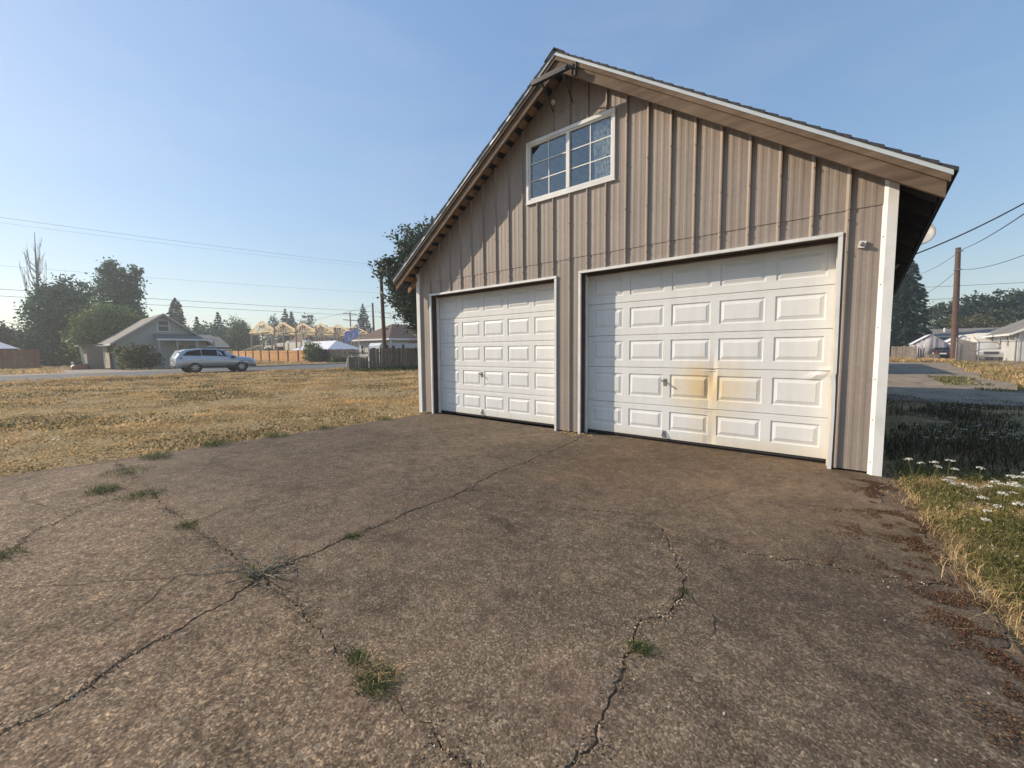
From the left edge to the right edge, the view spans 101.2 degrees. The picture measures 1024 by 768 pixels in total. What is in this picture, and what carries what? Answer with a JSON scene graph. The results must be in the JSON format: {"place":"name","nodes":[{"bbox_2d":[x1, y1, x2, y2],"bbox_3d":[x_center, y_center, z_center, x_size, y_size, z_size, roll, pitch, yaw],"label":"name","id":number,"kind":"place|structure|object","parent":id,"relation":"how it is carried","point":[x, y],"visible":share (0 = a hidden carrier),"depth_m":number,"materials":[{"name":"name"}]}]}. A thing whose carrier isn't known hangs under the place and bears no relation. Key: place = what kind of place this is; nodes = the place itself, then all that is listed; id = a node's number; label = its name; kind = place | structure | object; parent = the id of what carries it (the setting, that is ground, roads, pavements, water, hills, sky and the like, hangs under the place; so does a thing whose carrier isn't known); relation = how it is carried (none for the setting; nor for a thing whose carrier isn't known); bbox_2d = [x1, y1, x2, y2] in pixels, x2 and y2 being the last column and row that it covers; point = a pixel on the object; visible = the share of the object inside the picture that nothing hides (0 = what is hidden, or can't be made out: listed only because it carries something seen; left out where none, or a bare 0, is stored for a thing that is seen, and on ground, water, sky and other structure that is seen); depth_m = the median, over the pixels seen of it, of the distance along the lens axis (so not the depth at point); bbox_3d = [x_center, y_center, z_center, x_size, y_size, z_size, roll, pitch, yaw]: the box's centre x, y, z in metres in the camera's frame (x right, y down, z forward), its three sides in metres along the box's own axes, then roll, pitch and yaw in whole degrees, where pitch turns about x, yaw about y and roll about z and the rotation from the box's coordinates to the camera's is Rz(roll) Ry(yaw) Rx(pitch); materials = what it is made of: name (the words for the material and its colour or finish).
{"place":"outdoors","nodes":[
{"label":"outdoors","id":0,"kind":"place"},
{"bbox_2d":[0,360,346,374],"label":"yard grass","id":1,"kind":"structure","parent":0,"point":[29,370],"depth_m":37.01,"materials":[{"name":"plant"}]},
{"bbox_2d":[0,363,369,380],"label":"street","id":2,"kind":"structure","parent":0,"point":[78,375],"depth_m":29.49,"materials":[{"name":"grey asphalt"}]},
{"bbox_2d":[169,348,255,372],"bbox_3d":[-21.052,-1.700,29.788,2.200,1.716,4.860,3,6,40],"label":"parked wagon","id":3,"kind":"object","parent":2,"relation":"on","point":[197,360],"visible":0.97,"depth_m":28.79,"materials":[{"name":"silver metal"}]},
{"bbox_2d":[248,362,368,366],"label":"kerb","id":4,"kind":"structure","parent":2,"relation":"on","point":[297,364],"depth_m":42.90,"materials":[{"name":"concrete"}]},
{"bbox_2d":[344,325,359,355],"bbox_3d":[-15.206,-3.646,39.883,0.258,3.901,1.633,3,6,35],"label":"flag","id":5,"kind":"object","parent":2,"relation":"on","point":[349,336],"visible":0.99,"depth_m":39.90,"materials":[{"name":"blue fabric"}]},
{"bbox_2d":[368,343,417,362],"bbox_3d":[-10.309,-2.887,40.950,1.960,2.140,6.950,3,6,40],"label":"travel trailer","id":6,"kind":"object","parent":2,"relation":"on","point":[394,345],"visible":0.16,"depth_m":38.87,"materials":[{"name":"white metal"}]},
{"bbox_2d":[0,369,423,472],"bbox_3d":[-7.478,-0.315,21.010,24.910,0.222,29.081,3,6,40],"label":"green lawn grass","id":7,"kind":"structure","parent":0,"point":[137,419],"depth_m":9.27,"materials":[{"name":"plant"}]},
{"bbox_2d":[350,366,417,371],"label":"fence foot grass","id":8,"kind":"structure","parent":0,"point":[361,369],"depth_m":29.57,"materials":[{"name":"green plant"}]},
{"bbox_2d":[3,477,849,655],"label":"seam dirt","id":9,"kind":"structure","parent":0,"point":[455,497],"depth_m":2.46,"materials":[{"name":"brown soil"}]},
{"bbox_2d":[0,412,1023,767],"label":"driveway","id":10,"kind":"structure","parent":0,"point":[798,664],"depth_m":2.11,"materials":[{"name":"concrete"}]},
{"bbox_2d":[0,544,29,562],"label":"weed tuft","id":11,"kind":"object","parent":10,"relation":"on","point":[2,555],"visible":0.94,"depth_m":2.79,"materials":[{"name":"green plant"}]},
{"bbox_2d":[81,480,129,494],"bbox_3d":[-3.947,1.004,4.082,0.429,0.084,0.427,0,5,7],"label":"weed tuft","id":12,"kind":"object","parent":10,"relation":"on","point":[103,489],"visible":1,"depth_m":4.06,"materials":[{"name":"green plant"}]},
{"bbox_2d":[97,464,155,478],"bbox_3d":[-4.293,0.968,4.716,0.587,0.062,0.616,-1,5,-10],"label":"weed tuft","id":13,"kind":"object","parent":10,"relation":"on","point":[122,472],"visible":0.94,"depth_m":4.68,"materials":[{"name":"green plant"}]},
{"bbox_2d":[116,485,170,501],"bbox_3d":[-3.441,1.022,3.944,0.446,0.060,0.417,1,5,19],"label":"weed tuft","id":14,"kind":"object","parent":10,"relation":"on","point":[141,495],"visible":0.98,"depth_m":3.93,"materials":[{"name":"green plant"}]},
{"bbox_2d":[134,449,175,460],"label":"edge weed","id":15,"kind":"object","parent":10,"relation":"on","point":[158,454],"visible":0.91,"depth_m":5.35,"materials":[{"name":"green plant"}]},
{"bbox_2d":[171,519,204,530],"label":"weed tuft","id":16,"kind":"object","parent":10,"relation":"on","point":[182,525],"visible":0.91,"depth_m":3.22,"materials":[{"name":"green plant"}]},
{"bbox_2d":[200,438,231,447],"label":"edge weed","id":17,"kind":"object","parent":10,"relation":"on","point":[216,443],"visible":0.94,"depth_m":6.03,"materials":[{"name":"green plant"}]},
{"bbox_2d":[191,539,301,591],"bbox_3d":[-1.529,1.075,2.481,0.535,0.160,0.529,3,6,40],"label":"dead weed","id":18,"kind":"object","parent":10,"relation":"on","point":[266,569],"visible":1,"depth_m":2.48,"materials":[{"name":"green plant"}]},
{"bbox_2d":[338,640,376,667],"bbox_3d":[-0.675,1.171,1.824,0.156,0.051,0.187,-3,5,-26],"label":"weed tuft","id":19,"kind":"object","parent":10,"relation":"on","point":[356,655],"visible":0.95,"depth_m":1.81,"materials":[{"name":"green plant"}]},
{"bbox_2d":[341,648,424,707],"bbox_3d":[-0.537,1.177,1.679,0.302,0.060,0.310,1,5,14],"label":"weed tuft","id":20,"kind":"object","parent":10,"relation":"on","point":[368,676],"visible":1,"depth_m":1.69,"materials":[{"name":"green plant"}]},
{"bbox_2d":[0,432,946,767],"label":"joint debris","id":21,"kind":"object","parent":10,"relation":"on","point":[462,758],"visible":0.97,"depth_m":2.09,"materials":[{"name":"brown soil"}]},
{"bbox_2d":[53,426,990,761],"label":"loose pebbles","id":22,"kind":"object","parent":10,"relation":"on","point":[539,592],"visible":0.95,"depth_m":2.66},
{"bbox_2d":[624,635,667,659],"bbox_3d":[0.571,1.160,1.858,0.201,0.047,0.177,3,6,40],"label":"weed tuft","id":23,"kind":"object","parent":10,"relation":"on","point":[642,647],"visible":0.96,"depth_m":1.86,"materials":[{"name":"green plant"}]},
{"bbox_2d":[782,478,1023,766],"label":"edge moss","id":24,"kind":"object","parent":10,"relation":"on","point":[875,485],"visible":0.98,"depth_m":2.17,"materials":[{"name":"plant"}]},
{"bbox_2d":[0,356,1023,654],"bbox_3d":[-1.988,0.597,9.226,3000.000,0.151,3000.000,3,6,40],"label":"ground","id":25,"kind":"structure","parent":0,"point":[890,420],"depth_m":7.89,"materials":[{"name":"beige plant"}]},
{"bbox_2d":[0,320,29,363],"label":"plum tree","id":26,"kind":"object","parent":25,"relation":"on","point":[3,337],"visible":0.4,"depth_m":45.87,"materials":[{"name":"green plant"}]},
{"bbox_2d":[0,349,40,368],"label":"red fence","id":27,"kind":"object","parent":25,"relation":"on","point":[34,355],"visible":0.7,"depth_m":39.85,"materials":[{"name":"brown wood"}]},
{"bbox_2d":[19,232,50,365],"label":"bare poplar","id":28,"kind":"object","parent":25,"relation":"on","point":[36,271],"visible":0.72,"depth_m":48.17,"materials":[{"name":"brown plant"}]},
{"bbox_2d":[1,273,104,365],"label":"round tree","id":29,"kind":"object","parent":25,"relation":"on","point":[50,311],"visible":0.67,"depth_m":46.73,"materials":[{"name":"green plant"}]},
{"bbox_2d":[74,344,103,368],"bbox_3d":[-38.789,-2.473,38.584,4.100,2.350,1.570,3,6,40],"label":"lean to shed","id":30,"kind":"object","parent":25,"relation":"on","point":[92,356],"visible":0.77,"depth_m":37.58,"materials":[{"name":"grey"}]},
{"bbox_2d":[90,348,100,368],"bbox_3d":[-37.272,-2.262,37.665,0.060,1.850,0.600,3,6,40],"label":"door","id":31,"kind":"structure","parent":30,"relation":"in","point":[95,352],"depth_m":37.64,"materials":[{"name":"grey wood"}]},
{"bbox_2d":[54,294,145,363],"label":"laurel tree","id":32,"kind":"object","parent":25,"relation":"on","point":[100,322],"visible":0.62,"depth_m":44.26,"materials":[{"name":"green plant"}]},
{"bbox_2d":[64,369,139,373],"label":"house drive","id":33,"kind":"structure","parent":25,"relation":"on","point":[89,371],"depth_m":32.25,"materials":[{"name":"grey concrete"}]},
{"bbox_2d":[0,368,214,375],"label":"gravel shoulder","id":34,"kind":"object","parent":25,"relation":"on","point":[66,373],"visible":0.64,"depth_m":29.40},
{"bbox_2d":[85,256,152,318],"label":"feathery tree","id":35,"kind":"object","parent":25,"relation":"on","point":[116,282],"visible":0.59,"depth_m":55.21,"materials":[{"name":"green plant"}]},
{"bbox_2d":[111,343,131,369],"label":"pale shrub","id":36,"kind":"object","parent":25,"relation":"on","point":[122,345],"visible":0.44,"depth_m":35.95,"materials":[{"name":"green plant"}]},
{"bbox_2d":[105,342,164,369],"bbox_3d":[-32.138,-2.382,36.055,2.795,2.462,3.859,3,6,40],"label":"olive shrub","id":37,"kind":"object","parent":25,"relation":"on","point":[140,356],"visible":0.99,"depth_m":35.98,"materials":[{"name":"green plant"}]},
{"bbox_2d":[97,313,217,368],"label":"cottage","id":38,"kind":"structure","parent":25,"relation":"on","point":[167,335],"depth_m":39.38,"materials":[{"name":"grey paint"}]},
{"bbox_2d":[157,319,169,331],"bbox_3d":[-32.572,-5.432,39.278,0.050,1.140,0.910,3,6,40],"label":"window","id":39,"kind":"structure","parent":38,"relation":"in","point":[162,325],"depth_m":39.28,"materials":[{"name":"white paint"}]},
{"bbox_2d":[166,298,189,328],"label":"cypress tree","id":40,"kind":"object","parent":25,"relation":"on","point":[176,306],"visible":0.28,"depth_m":84.83,"materials":[{"name":"green plant"}]},
{"bbox_2d":[0,367,369,383],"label":"verge grass","id":41,"kind":"structure","parent":25,"relation":"on","point":[95,378],"depth_m":22.70,"materials":[{"name":"plant"}]},
{"bbox_2d":[0,368,418,474],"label":"dry lawn grass","id":42,"kind":"structure","parent":25,"relation":"on","point":[125,385],"depth_m":10.98,"materials":[{"name":"plant"}]},
{"bbox_2d":[193,320,228,350],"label":"distant tree","id":43,"kind":"object","parent":25,"relation":"on","point":[213,331],"visible":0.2,"depth_m":90.31,"materials":[{"name":"green plant"}]},
{"bbox_2d":[7,372,415,440],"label":"clover heads","id":44,"kind":"object","parent":25,"relation":"on","point":[265,389],"visible":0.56,"depth_m":13.43,"materials":[{"name":"white plant"}]},
{"bbox_2d":[207,336,231,352],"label":"house","id":45,"kind":"structure","parent":25,"relation":"on","point":[220,343],"depth_m":57.47,"materials":[{"name":"grey"}]},
{"bbox_2d":[221,315,256,350],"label":"tree","id":46,"kind":"object","parent":25,"relation":"on","point":[238,338],"visible":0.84,"depth_m":85.13,"materials":[{"name":"green plant"}]},
{"bbox_2d":[254,314,280,350],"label":"distant tree","id":47,"kind":"object","parent":25,"relation":"on","point":[275,323],"visible":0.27,"depth_m":114.14,"materials":[{"name":"green plant"}]},
{"bbox_2d":[227,350,309,361],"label":"cedar fence","id":48,"kind":"object","parent":25,"relation":"on","point":[284,355],"visible":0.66,"depth_m":66.55,"materials":[{"name":"orange wood"}]},
{"bbox_2d":[276,309,289,342],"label":"distant conifer","id":49,"kind":"object","parent":25,"relation":"on","point":[285,320],"visible":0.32,"depth_m":112.09,"materials":[{"name":"grey plant"}]},
{"bbox_2d":[273,340,320,350],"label":"motorhome","id":50,"kind":"object","parent":25,"relation":"on","point":[289,345],"visible":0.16,"depth_m":74.15,"materials":[{"name":"white metal"}]},
{"bbox_2d":[289,313,320,340],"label":"distant tree","id":51,"kind":"object","parent":25,"relation":"on","point":[309,323],"visible":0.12,"depth_m":114.27,"materials":[{"name":"green plant"}]},
{"bbox_2d":[249,321,368,355],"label":"truss frame","id":52,"kind":"object","parent":25,"relation":"on","point":[295,332],"visible":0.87,"depth_m":75.89,"materials":[{"name":"beige wood"}]},
{"bbox_2d":[299,340,326,361],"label":"fence bush","id":53,"kind":"object","parent":25,"relation":"on","point":[312,353],"visible":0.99,"depth_m":55.74,"materials":[{"name":"green plant"}]},
{"bbox_2d":[291,341,358,354],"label":"canopy tent","id":54,"kind":"object","parent":25,"relation":"on","point":[331,345],"visible":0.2,"depth_m":63.35,"materials":[{"name":"white fabric"}]},
{"bbox_2d":[289,326,362,357],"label":"house","id":55,"kind":"structure","parent":25,"relation":"on","point":[312,338],"depth_m":98.60,"materials":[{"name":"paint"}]},
{"bbox_2d":[320,349,354,361],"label":"dark board fence","id":56,"kind":"object","parent":25,"relation":"on","point":[339,353],"visible":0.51,"depth_m":54.09,"materials":[{"name":"grey wood"}]},
{"bbox_2d":[348,352,368,369],"bbox_3d":[-10.943,-1.548,30.044,1.450,1.390,0.180,-4,6,-41],"label":"fence","id":57,"kind":"object","parent":25,"relation":"on","point":[353,362],"visible":0.87,"depth_m":29.95,"materials":[{"name":"white paint"}]},
{"bbox_2d":[353,304,372,332],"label":"blue spruce","id":58,"kind":"object","parent":25,"relation":"on","point":[362,324],"visible":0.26,"depth_m":107.69,"materials":[{"name":"grey plant"}]},
{"bbox_2d":[379,263,386,347],"bbox_3d":[-10.325,-5.380,33.693,0.387,8.659,0.537,3,6,40],"label":"utility pole","id":59,"kind":"object","parent":25,"relation":"on","point":[382,317],"visible":0.64,"depth_m":33.58,"materials":[{"name":"brown wood"}]},
{"bbox_2d":[4,289,370,311],"bbox_3d":[-29.546,-3.697,10.850,0.016,0.333,59.500,3,6,40],"label":"power line","id":60,"kind":"object","parent":59,"relation":"attached to","point":[167,299],"visible":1,"depth_m":23.15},
{"bbox_2d":[6,296,378,316],"bbox_3d":[-29.543,-3.427,10.871,0.016,0.375,59.500,3,6,40],"label":"power line","id":61,"kind":"object","parent":59,"relation":"attached to","point":[169,305],"visible":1,"depth_m":23.24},
{"bbox_2d":[352,324,417,361],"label":"bungalow","id":62,"kind":"object","parent":25,"relation":"on","point":[396,333],"visible":0.44,"depth_m":50.80,"materials":[{"name":"beige paint"}]},
{"bbox_2d":[369,347,417,367],"bbox_3d":[-7.825,-2.011,33.263,0.163,1.756,7.570,3,6,40],"label":"board fence","id":63,"kind":"object","parent":25,"relation":"on","point":[401,357],"visible":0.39,"depth_m":31.82,"materials":[{"name":"grey wood"}]},
{"bbox_2d":[368,214,437,335],"bbox_3d":[-5.046,-6.708,30.916,8.171,11.465,10.854,3,6,40],"label":"maple tree","id":64,"kind":"object","parent":25,"relation":"on","point":[402,300],"visible":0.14,"depth_m":28.48,"materials":[{"name":"green plant"}]},
{"bbox_2d":[891,345,916,358],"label":"board fence","id":65,"kind":"object","parent":25,"relation":"on","point":[903,350],"visible":0.77,"depth_m":42.50,"materials":[{"name":"beige wood"}]},
{"bbox_2d":[889,260,932,356],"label":"douglas fir","id":66,"kind":"object","parent":25,"relation":"on","point":[907,327],"visible":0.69,"depth_m":59.00,"materials":[{"name":"green plant"}]},
{"bbox_2d":[899,458,937,487],"bbox_3d":[3.866,0.891,4.007,0.266,0.335,0.222,2,5,32],"label":"wild carrot","id":67,"kind":"object","parent":25,"relation":"on","point":[916,474],"visible":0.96,"depth_m":4.04,"materials":[{"name":"green plant"}]},
{"bbox_2d":[908,334,948,358],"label":"carport tent","id":68,"kind":"object","parent":25,"relation":"on","point":[929,343],"visible":0.61,"depth_m":46.19,"materials":[{"name":"grey fabric"}]},
{"bbox_2d":[930,346,949,358],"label":"dark sedan","id":69,"kind":"object","parent":25,"relation":"on","point":[944,352],"visible":0.3,"depth_m":44.86,"materials":[{"name":"black paint"}]},
{"bbox_2d":[924,459,961,493],"bbox_3d":[3.929,0.866,3.797,0.181,0.373,0.250,-2,5,-19],"label":"wild carrot","id":70,"kind":"object","parent":25,"relation":"on","point":[942,481],"visible":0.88,"depth_m":3.81,"materials":[{"name":"green plant"}]},
{"bbox_2d":[920,297,975,328],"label":"pine tree","id":71,"kind":"object","parent":25,"relation":"on","point":[938,312],"visible":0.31,"depth_m":81.34,"materials":[{"name":"green plant"}]},
{"bbox_2d":[884,394,1023,501],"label":"grass","id":72,"kind":"structure","parent":25,"relation":"on","point":[955,449],"depth_m":5.82,"materials":[{"name":"green plant"}]},
{"bbox_2d":[886,362,1023,406],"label":"alley","id":73,"kind":"structure","parent":25,"relation":"on","point":[913,380],"depth_m":14.38,"materials":[{"name":"grey asphalt"}]},
{"bbox_2d":[927,374,1017,391],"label":"alley centre weeds","id":74,"kind":"object","parent":73,"relation":"on","point":[956,382],"visible":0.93,"depth_m":16.26,"materials":[{"name":"green plant"}]},
{"bbox_2d":[888,454,1023,618],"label":"bed weeds","id":75,"kind":"object","parent":25,"relation":"on","point":[1011,543],"visible":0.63,"depth_m":3.06,"materials":[{"name":"green plant"}]},
{"bbox_2d":[938,479,974,513],"bbox_3d":[3.611,0.936,3.419,0.257,0.326,0.214,-5,6,-42],"label":"wild carrot","id":76,"kind":"object","parent":25,"relation":"on","point":[962,484],"visible":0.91,"depth_m":3.42,"materials":[{"name":"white plant"}]},
{"bbox_2d":[950,247,963,358],"bbox_3d":[42.129,-7.399,39.866,0.720,10.861,0.540,3,6,40],"label":"utility pole","id":77,"kind":"object","parent":25,"relation":"on","point":[955,309],"visible":0.82,"depth_m":39.75,"materials":[{"name":"brown wood"}]},
{"bbox_2d":[955,338,976,360],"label":"slatted gate","id":78,"kind":"structure","parent":25,"relation":"on","point":[961,341],"depth_m":38.20,"materials":[{"name":"metal"}]},
{"bbox_2d":[927,477,1021,564],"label":"seed heads","id":79,"kind":"object","parent":25,"relation":"on","point":[977,511],"visible":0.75,"depth_m":3.34,"materials":[{"name":"white plant"}]},
{"bbox_2d":[940,290,1016,327],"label":"pine tree","id":80,"kind":"object","parent":25,"relation":"on","point":[967,305],"visible":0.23,"depth_m":79.17,"materials":[{"name":"green plant"}]},
{"bbox_2d":[965,333,991,359],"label":"motor coach","id":81,"kind":"object","parent":25,"relation":"on","point":[979,337],"visible":0.19,"depth_m":42.74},
{"bbox_2d":[939,307,1020,328],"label":"trees","id":82,"kind":"object","parent":25,"relation":"on","point":[986,323],"visible":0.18,"depth_m":70.56,"materials":[{"name":"green plant"}]},
{"bbox_2d":[944,359,1023,391],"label":"alley bank grass","id":83,"kind":"structure","parent":25,"relation":"on","point":[1018,379],"depth_m":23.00,"materials":[{"name":"plant"}]},
{"bbox_2d":[968,342,1003,360],"bbox_3d":[45.921,-3.156,40.794,1.888,1.882,5.550,3,6,40],"label":"white pickup","id":84,"kind":"object","parent":25,"relation":"on","point":[996,345],"visible":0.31,"depth_m":39.29,"materials":[{"name":"paint"}]},
{"bbox_2d":[952,334,1023,366],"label":"chain link fence","id":85,"kind":"object","parent":25,"relation":"on","point":[1014,355],"visible":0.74,"depth_m":30.25,"materials":[{"name":"metal"}]},
{"bbox_2d":[960,288,1023,326],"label":"pine tree","id":86,"kind":"object","parent":25,"relation":"on","point":[1002,311],"visible":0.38,"depth_m":76.42,"materials":[{"name":"green plant"}]},
{"bbox_2d":[987,480,1022,521],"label":"wild carrot","id":87,"kind":"object","parent":25,"relation":"on","point":[1000,492],"visible":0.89,"depth_m":3.14,"materials":[{"name":"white plant"}]},
{"bbox_2d":[992,293,1023,320],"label":"pine tree","id":88,"kind":"object","parent":25,"relation":"on","point":[1020,303],"visible":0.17,"depth_m":75.74,"materials":[{"name":"green plant"}]},
{"bbox_2d":[1005,474,1023,512],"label":"wild carrot","id":89,"kind":"object","parent":25,"relation":"on","point":[1012,476],"visible":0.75,"depth_m":3.33,"materials":[{"name":"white plant"}]},
{"bbox_2d":[0,0,1023,355],"label":"sky","id":90,"kind":"structure","parent":0,"point":[315,129],"materials":[{"name":"blue"}]},
{"bbox_2d":[392,47,958,476],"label":"garage","id":91,"kind":"structure","parent":0,"point":[611,250],"depth_m":5.67,"materials":[{"name":"beige paint"}]},
{"bbox_2d":[439,283,553,425],"bbox_3d":[-0.362,-0.557,7.994,3.120,2.446,0.090,3,6,40],"label":"garage door","id":92,"kind":"structure","parent":91,"relation":"in","point":[491,390],"depth_m":7.89,"materials":[{"name":"white paint"}]},
{"bbox_2d":[531,61,576,111],"bbox_3d":[0.679,-4.336,6.142,0.700,0.358,0.428,3,6,40],"label":"bracket","id":93,"kind":"object","parent":91,"relation":"attached to","point":[562,69],"visible":1,"depth_m":6.01,"materials":[{"name":"brown wood"}]},
{"bbox_2d":[526,107,615,205],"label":"window","id":94,"kind":"structure","parent":91,"relation":"in","point":[600,178],"depth_m":6.28,"materials":[{"name":"white paint"}]},
{"bbox_2d":[588,243,836,460],"bbox_3d":[2.387,-0.409,5.680,3.135,2.463,0.090,3,6,40],"label":"garage door","id":95,"kind":"structure","parent":91,"relation":"in","point":[677,400],"depth_m":5.44,"materials":[{"name":"white metal"}]},
{"bbox_2d":[894,224,935,269],"bbox_3d":[6.817,-2.312,7.243,0.250,0.917,0.653,-3,5,-28],"label":"satellite dish","id":96,"kind":"object","parent":91,"relation":"attached to","point":[930,234],"visible":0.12,"depth_m":7.04,"materials":[{"name":"white metal"}]},
{"bbox_2d":[916,203,1023,253],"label":"power line","id":97,"kind":"object","parent":91,"relation":"attached to","point":[971,229],"visible":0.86,"depth_m":9.44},
{"bbox_2d":[889,356,954,361],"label":"alley end grass","id":98,"kind":"structure","parent":0,"point":[904,359],"depth_m":39.55,"materials":[{"name":"plant"}]},
{"bbox_2d":[875,465,1023,680],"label":"grass","id":99,"kind":"structure","parent":0,"point":[951,539],"depth_m":2.94,"materials":[{"name":"plant"}]},
{"bbox_2d":[919,327,1001,340],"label":"ranch house","id":100,"kind":"structure","parent":0,"point":[944,334],"depth_m":60.23,"materials":[{"name":"grey stone"}]},
{"bbox_2d":[984,319,1023,361],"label":"white house","id":101,"kind":"structure","parent":0,"point":[1015,330],"depth_m":37.14,"materials":[{"name":"paint"}]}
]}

